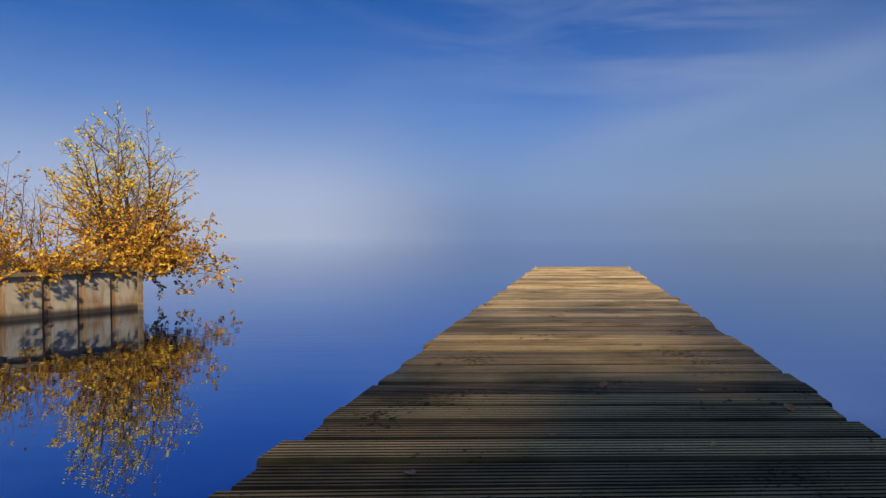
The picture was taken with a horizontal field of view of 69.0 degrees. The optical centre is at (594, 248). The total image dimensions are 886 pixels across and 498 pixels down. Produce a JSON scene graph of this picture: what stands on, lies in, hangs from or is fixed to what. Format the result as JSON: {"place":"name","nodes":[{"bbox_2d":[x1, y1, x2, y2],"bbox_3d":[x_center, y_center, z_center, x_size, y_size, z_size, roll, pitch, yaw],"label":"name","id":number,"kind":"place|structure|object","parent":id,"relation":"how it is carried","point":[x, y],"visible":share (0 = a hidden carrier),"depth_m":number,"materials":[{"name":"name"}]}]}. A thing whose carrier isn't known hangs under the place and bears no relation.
{"place":"outdoors","nodes":[
{"label":"outdoors","id":0,"kind":"place"},
{"bbox_2d":[0,263,107,272],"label":"bank ground","id":1,"kind":"structure","parent":0,"point":[9,267],"depth_m":8.02,"materials":[{"name":"soil"}]},
{"bbox_2d":[0,151,139,268],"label":"bare shrubs","id":2,"kind":"object","parent":1,"relation":"on","point":[40,230],"visible":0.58,"depth_m":8.44,"materials":[{"name":"yellow plant"}]},
{"bbox_2d":[37,100,201,267],"bbox_3d":[-6.301,-0.818,8.283,1.548,2.253,1.643,1,2,36],"label":"autumn tree","id":3,"kind":"object","parent":1,"relation":"on","point":[100,210],"visible":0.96,"depth_m":8.10,"materials":[{"name":"yellow plant"}]},
{"bbox_2d":[0,203,241,299],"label":"bank scrub","id":4,"kind":"object","parent":1,"relation":"on","point":[166,259],"visible":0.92,"depth_m":7.70,"materials":[{"name":"yellow plant"}]},
{"bbox_2d":[0,237,885,497],"bbox_3d":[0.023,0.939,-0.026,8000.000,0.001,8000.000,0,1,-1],"label":"lake water","id":5,"kind":"structure","parent":0,"point":[216,403],"depth_m":5.60,"materials":[{"name":"blue liquid"}]},
{"bbox_2d":[0,266,144,321],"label":"revetment sheet piles","id":6,"kind":"object","parent":5,"relation":"in","point":[15,308],"visible":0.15,"depth_m":7.22,"materials":[{"name":"grey concrete"}]},
{"bbox_2d":[208,266,885,497],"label":"jetty deck","id":7,"kind":"structure","parent":5,"relation":"in","point":[507,384],"depth_m":1.80,"materials":[{"name":"brown wood"}]},
{"bbox_2d":[404,270,795,473],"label":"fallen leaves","id":8,"kind":"object","parent":7,"relation":"on","point":[605,383],"visible":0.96,"depth_m":2.11,"materials":[{"name":"brown plant"}]},
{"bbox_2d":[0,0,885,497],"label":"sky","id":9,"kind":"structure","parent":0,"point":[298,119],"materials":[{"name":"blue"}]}
]}

